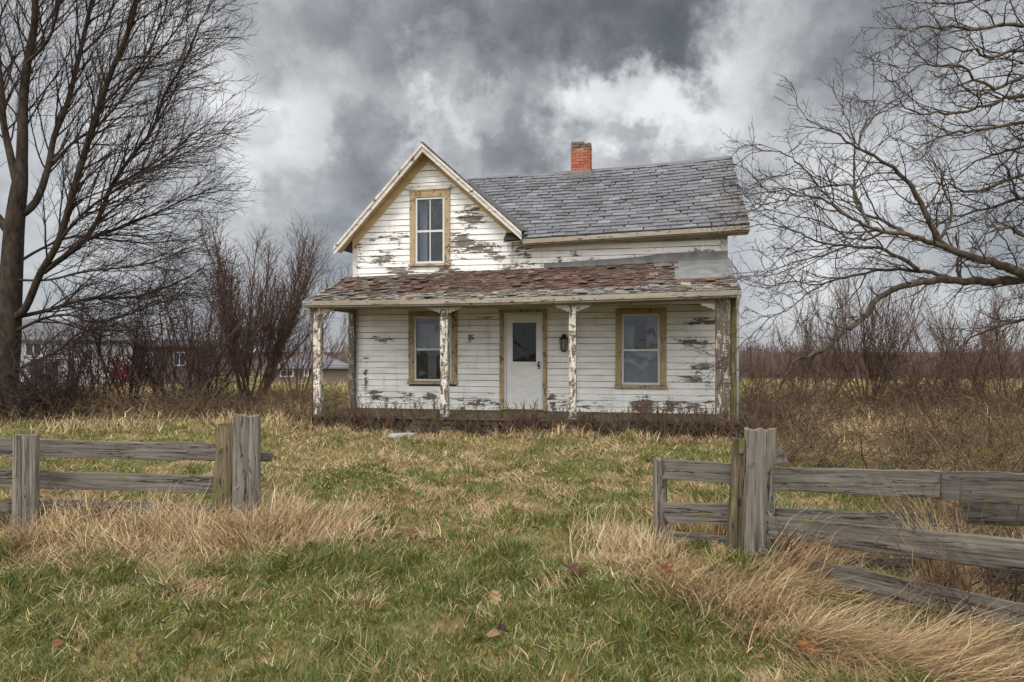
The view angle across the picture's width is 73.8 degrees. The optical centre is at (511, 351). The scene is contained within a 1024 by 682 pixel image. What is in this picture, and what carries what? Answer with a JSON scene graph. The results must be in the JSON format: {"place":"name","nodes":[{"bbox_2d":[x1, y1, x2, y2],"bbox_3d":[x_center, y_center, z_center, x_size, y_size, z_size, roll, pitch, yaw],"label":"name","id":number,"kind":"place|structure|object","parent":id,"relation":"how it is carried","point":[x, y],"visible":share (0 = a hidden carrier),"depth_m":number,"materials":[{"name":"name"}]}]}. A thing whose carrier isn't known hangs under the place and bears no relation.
{"place":"outdoors","nodes":[
{"label":"outdoors","id":0,"kind":"place"},
{"bbox_2d":[0,352,1023,681],"bbox_3d":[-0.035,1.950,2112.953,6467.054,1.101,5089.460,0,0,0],"label":"ground","id":1,"kind":"structure","parent":0,"point":[284,652],"depth_m":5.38,"materials":[{"name":"green plant"}]},
{"bbox_2d":[0,497,70,529],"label":"briar bush","id":2,"kind":"object","parent":1,"relation":"on","point":[11,517],"visible":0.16,"depth_m":5.95,"materials":[{"name":"beige plant"}]},
{"bbox_2d":[0,338,113,422],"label":"bare shrub","id":3,"kind":"object","parent":1,"relation":"on","point":[24,401],"visible":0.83,"depth_m":15.19,"materials":[{"name":"brown plant"}]},
{"bbox_2d":[0,311,121,418],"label":"bare shrub","id":4,"kind":"object","parent":1,"relation":"on","point":[72,369],"visible":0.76,"depth_m":15.53,"materials":[{"name":"brown plant"}]},
{"bbox_2d":[33,271,124,395],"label":"bare shrub","id":5,"kind":"object","parent":1,"relation":"on","point":[99,366],"visible":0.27,"depth_m":18.67,"materials":[{"name":"brown plant"}]},
{"bbox_2d":[20,318,139,385],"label":"house","id":6,"kind":"structure","parent":1,"relation":"on","point":[27,321],"depth_m":40.69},
{"bbox_2d":[24,342,41,356],"bbox_3d":[-27.443,-0.141,39.122,0.844,0.844,0.048,0,0,-33],"label":"window","id":7,"kind":"structure","parent":6,"relation":"in","point":[25,346],"depth_m":39.08,"materials":[{"name":"white"}]},
{"bbox_2d":[51,488,127,531],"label":"briar bush","id":8,"kind":"object","parent":1,"relation":"on","point":[93,517],"visible":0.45,"depth_m":5.77,"materials":[{"name":"beige plant"}]},
{"bbox_2d":[99,353,144,385],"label":"red bush","id":9,"kind":"object","parent":1,"relation":"on","point":[120,376],"visible":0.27,"depth_m":36.78,"materials":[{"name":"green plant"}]},
{"bbox_2d":[61,278,184,409],"bbox_3d":[-9.661,-0.050,16.989,2.675,3.469,2.673,0,0,-31],"label":"bare shrub","id":10,"kind":"object","parent":1,"relation":"on","point":[133,353],"visible":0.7,"depth_m":16.65,"materials":[{"name":"brown plant"}]},
{"bbox_2d":[0,0,272,416],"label":"bare tree","id":11,"kind":"object","parent":1,"relation":"on","point":[12,226],"visible":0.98,"depth_m":16.73,"materials":[{"name":"brown plant"}]},
{"bbox_2d":[0,413,273,533],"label":"board fence","id":12,"kind":"object","parent":1,"relation":"on","point":[236,454],"visible":0.65,"depth_m":6.00,"materials":[{"name":"grey wood"}]},
{"bbox_2d":[0,341,280,424],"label":"brambles","id":13,"kind":"object","parent":1,"relation":"on","point":[122,407],"visible":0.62,"depth_m":15.65,"materials":[{"name":"brown plant"}]},
{"bbox_2d":[134,340,217,384],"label":"house","id":14,"kind":"structure","parent":1,"relation":"on","point":[181,368],"depth_m":44.32,"materials":[{"name":"brick"}]},
{"bbox_2d":[173,352,185,364],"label":"window","id":15,"kind":"structure","parent":14,"relation":"in","point":[174,352],"depth_m":44.33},
{"bbox_2d":[111,309,266,415],"bbox_3d":[-7.737,0.311,16.788,3.438,2.730,3.148,0,0,-38],"label":"bare shrub","id":16,"kind":"object","parent":1,"relation":"on","point":[212,376],"visible":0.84,"depth_m":16.62,"materials":[{"name":"brown plant"}]},
{"bbox_2d":[111,258,273,405],"bbox_3d":[-8.332,-0.415,17.828,4.053,4.140,2.456,0,0,-28],"label":"bare shrub","id":17,"kind":"object","parent":1,"relation":"on","point":[188,356],"visible":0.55,"depth_m":17.54,"materials":[{"name":"red plant"}]},
{"bbox_2d":[127,252,275,395],"bbox_3d":[-8.838,-0.513,18.886,3.626,4.357,3.825,0,0,30],"label":"tall shrub","id":18,"kind":"object","parent":1,"relation":"on","point":[221,329],"visible":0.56,"depth_m":18.71,"materials":[{"name":"red plant"}]},
{"bbox_2d":[185,201,352,403],"bbox_3d":[-7.254,-1.467,20.709,5.559,6.103,4.038,0,0,0],"label":"tall shrub","id":19,"kind":"object","parent":1,"relation":"on","point":[283,331],"visible":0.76,"depth_m":20.27,"materials":[{"name":"brown plant"}]},
{"bbox_2d":[213,365,347,419],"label":"brambles","id":20,"kind":"object","parent":1,"relation":"on","point":[276,400],"visible":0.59,"depth_m":16.81,"materials":[{"name":"brown plant"}]},
{"bbox_2d":[217,334,347,377],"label":"hedge","id":21,"kind":"object","parent":1,"relation":"on","point":[341,358],"visible":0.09,"depth_m":66.26,"materials":[{"name":"brown plant"}]},
{"bbox_2d":[254,259,347,396],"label":"tall shrub","id":22,"kind":"object","parent":1,"relation":"on","point":[309,361],"visible":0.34,"depth_m":23.27,"materials":[{"name":"red plant"}]},
{"bbox_2d":[269,351,347,382],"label":"house","id":23,"kind":"structure","parent":1,"relation":"on","point":[339,369],"depth_m":52.33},
{"bbox_2d":[280,370,293,376],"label":"window","id":24,"kind":"structure","parent":23,"relation":"in","point":[292,371],"depth_m":51.53,"materials":[{"name":"white"}]},
{"bbox_2d":[388,433,415,437],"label":"stone slab","id":25,"kind":"structure","parent":1,"relation":"on","point":[393,435],"depth_m":12.09,"materials":[{"name":"grey stone"}]},
{"bbox_2d":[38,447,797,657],"bbox_3d":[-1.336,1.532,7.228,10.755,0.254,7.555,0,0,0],"label":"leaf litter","id":26,"kind":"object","parent":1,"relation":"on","point":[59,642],"visible":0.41,"depth_m":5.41,"materials":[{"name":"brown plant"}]},
{"bbox_2d":[488,590,502,605],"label":"dead leaf","id":27,"kind":"object","parent":1,"relation":"on","point":[494,596],"visible":0.98,"depth_m":4.05,"materials":[{"name":"beige plant"}]},
{"bbox_2d":[496,621,508,631],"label":"dead leaf","id":28,"kind":"object","parent":1,"relation":"on","point":[500,626],"visible":1,"depth_m":3.56,"materials":[{"name":"brown plant"}]},
{"bbox_2d":[0,395,1023,681],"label":"dry grass","id":29,"kind":"structure","parent":1,"relation":"on","point":[982,659],"depth_m":4.89,"materials":[{"name":"beige plant"}]},
{"bbox_2d":[659,562,673,573],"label":"dead leaf","id":30,"kind":"object","parent":29,"relation":"on","point":[666,567],"visible":0.94,"depth_m":4.32,"materials":[{"name":"brown plant"}]},
{"bbox_2d":[797,640,821,660],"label":"dead leaf","id":31,"kind":"object","parent":29,"relation":"on","point":[808,646],"visible":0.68,"depth_m":3.44,"materials":[{"name":"brown plant"}]},
{"bbox_2d":[302,142,749,438],"bbox_3d":[0.844,-1.695,16.836,8.933,7.190,8.213,0,0,12],"label":"farmhouse","id":32,"kind":"object","parent":1,"relation":"on","point":[583,285],"visible":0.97,"depth_m":14.66,"materials":[{"name":"white paint"}]},
{"bbox_2d":[408,189,450,266],"bbox_3d":[-1.798,-2.760,15.370,0.979,1.701,0.439,0,0,12],"label":"window","id":33,"kind":"structure","parent":32,"relation":"in","point":[444,194],"depth_m":15.25,"materials":[{"name":"brown wood"}]},
{"bbox_2d":[407,311,457,384],"bbox_3d":[-1.703,-0.093,15.487,1.176,1.635,0.706,0,0,12],"label":"window","id":34,"kind":"structure","parent":32,"relation":"in","point":[428,334],"depth_m":15.28,"materials":[{"name":"brown wood"}]},
{"bbox_2d":[506,315,540,409],"bbox_3d":[0.249,0.224,14.775,0.766,2.041,0.115,0,0,12],"label":"door","id":35,"kind":"structure","parent":32,"relation":"in","point":[523,332],"depth_m":14.80,"materials":[{"name":"paint"}]},
{"bbox_2d":[614,308,666,388],"bbox_3d":[2.706,-0.075,14.328,1.088,1.680,0.258,0,0,12],"label":"window","id":36,"kind":"structure","parent":32,"relation":"in","point":[640,368],"depth_m":14.31,"materials":[{"name":"brown wood"}]},
{"bbox_2d":[280,394,783,441],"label":"dead weeds","id":37,"kind":"object","parent":1,"relation":"on","point":[386,420],"visible":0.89,"depth_m":12.73,"materials":[{"name":"brown plant"}]},
{"bbox_2d":[565,562,580,574],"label":"dead leaf","id":38,"kind":"object","parent":1,"relation":"on","point":[570,566],"visible":0.96,"depth_m":4.56,"materials":[{"name":"brown plant"}]},
{"bbox_2d":[739,332,805,401],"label":"bare shrub","id":39,"kind":"object","parent":1,"relation":"on","point":[760,369],"visible":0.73,"depth_m":20.46,"materials":[{"name":"brown plant"}]},
{"bbox_2d":[764,514,812,572],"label":"briar bush","id":40,"kind":"object","parent":1,"relation":"on","point":[787,545],"visible":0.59,"depth_m":4.73,"materials":[{"name":"beige plant"}]},
{"bbox_2d":[739,375,875,436],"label":"brambles","id":41,"kind":"object","parent":1,"relation":"on","point":[771,413],"visible":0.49,"depth_m":13.34,"materials":[{"name":"brown plant"}]},
{"bbox_2d":[768,297,846,403],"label":"bare shrub","id":42,"kind":"object","parent":1,"relation":"on","point":[801,352],"visible":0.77,"depth_m":20.08,"materials":[{"name":"brown plant"}]},
{"bbox_2d":[741,385,914,467],"bbox_3d":[3.686,1.117,8.511,2.109,1.325,1.804,0,0,-26],"label":"briar bush","id":43,"kind":"object","parent":1,"relation":"on","point":[823,454],"visible":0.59,"depth_m":8.35,"materials":[{"name":"brown plant"}]},
{"bbox_2d":[652,427,1023,632],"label":"board fence","id":44,"kind":"object","parent":1,"relation":"on","point":[753,475],"visible":0.68,"depth_m":4.44,"materials":[{"name":"grey wood"}]},
{"bbox_2d":[791,273,896,399],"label":"bare shrub","id":45,"kind":"object","parent":1,"relation":"on","point":[844,334],"visible":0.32,"depth_m":21.60,"materials":[{"name":"red plant"}]},
{"bbox_2d":[682,0,1023,413],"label":"spreading tree","id":46,"kind":"object","parent":1,"relation":"on","point":[937,242],"visible":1,"depth_m":10.80,"materials":[{"name":"brown plant"}]},
{"bbox_2d":[790,256,940,406],"bbox_3d":[9.771,-0.515,18.928,3.624,4.418,3.901,0,0,28],"label":"bare shrub","id":47,"kind":"object","parent":1,"relation":"on","point":[865,355],"visible":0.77,"depth_m":18.61,"materials":[{"name":"red plant"}]},
{"bbox_2d":[714,380,1017,495],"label":"brambles","id":48,"kind":"object","parent":1,"relation":"on","point":[800,445],"visible":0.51,"depth_m":9.70,"materials":[{"name":"brown plant"}]},
{"bbox_2d":[780,405,951,470],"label":"briar bush","id":49,"kind":"object","parent":1,"relation":"on","point":[862,456],"visible":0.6,"depth_m":8.21,"materials":[{"name":"brown plant"}]},
{"bbox_2d":[739,350,1023,426],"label":"brambles","id":50,"kind":"object","parent":1,"relation":"on","point":[890,399],"visible":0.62,"depth_m":16.31,"materials":[{"name":"brown plant"}]},
{"bbox_2d":[739,338,1023,379],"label":"hedge","id":51,"kind":"object","parent":1,"relation":"on","point":[775,367],"visible":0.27,"depth_m":61.55,"materials":[{"name":"brown plant"}]},
{"bbox_2d":[804,354,1023,510],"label":"brambles","id":52,"kind":"object","parent":1,"relation":"on","point":[985,427],"visible":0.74,"depth_m":9.40,"materials":[{"name":"brown plant"}]},
{"bbox_2d":[822,404,1023,538],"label":"brambles","id":53,"kind":"object","parent":1,"relation":"on","point":[936,501],"visible":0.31,"depth_m":5.70,"materials":[{"name":"brown plant"}]},
{"bbox_2d":[844,295,1015,409],"bbox_3d":[10.905,0.120,18.102,2.894,3.243,3.712,0,0,-36],"label":"bare shrub","id":54,"kind":"object","parent":1,"relation":"on","point":[910,378],"visible":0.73,"depth_m":17.89,"materials":[{"name":"red plant"}]},
{"bbox_2d":[851,467,1023,637],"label":"briar bush","id":55,"kind":"object","parent":1,"relation":"on","point":[1015,591],"visible":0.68,"depth_m":3.75,"materials":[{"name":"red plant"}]},
{"bbox_2d":[891,263,1023,403],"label":"bare shrub","id":56,"kind":"object","parent":1,"relation":"on","point":[999,334],"visible":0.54,"depth_m":19.43,"materials":[{"name":"brown plant"}]},
{"bbox_2d":[895,474,1023,621],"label":"briar bush","id":57,"kind":"object","parent":1,"relation":"on","point":[982,578],"visible":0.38,"depth_m":3.91,"materials":[{"name":"brown plant"}]},
{"bbox_2d":[923,293,1023,414],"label":"bare shrub","id":58,"kind":"object","parent":1,"relation":"on","point":[1000,367],"visible":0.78,"depth_m":16.94,"materials":[{"name":"red plant"}]},
{"bbox_2d":[0,0,1023,351],"label":"sky","id":59,"kind":"structure","parent":0,"point":[352,88],"materials":[{"name":"grey"}]}
]}

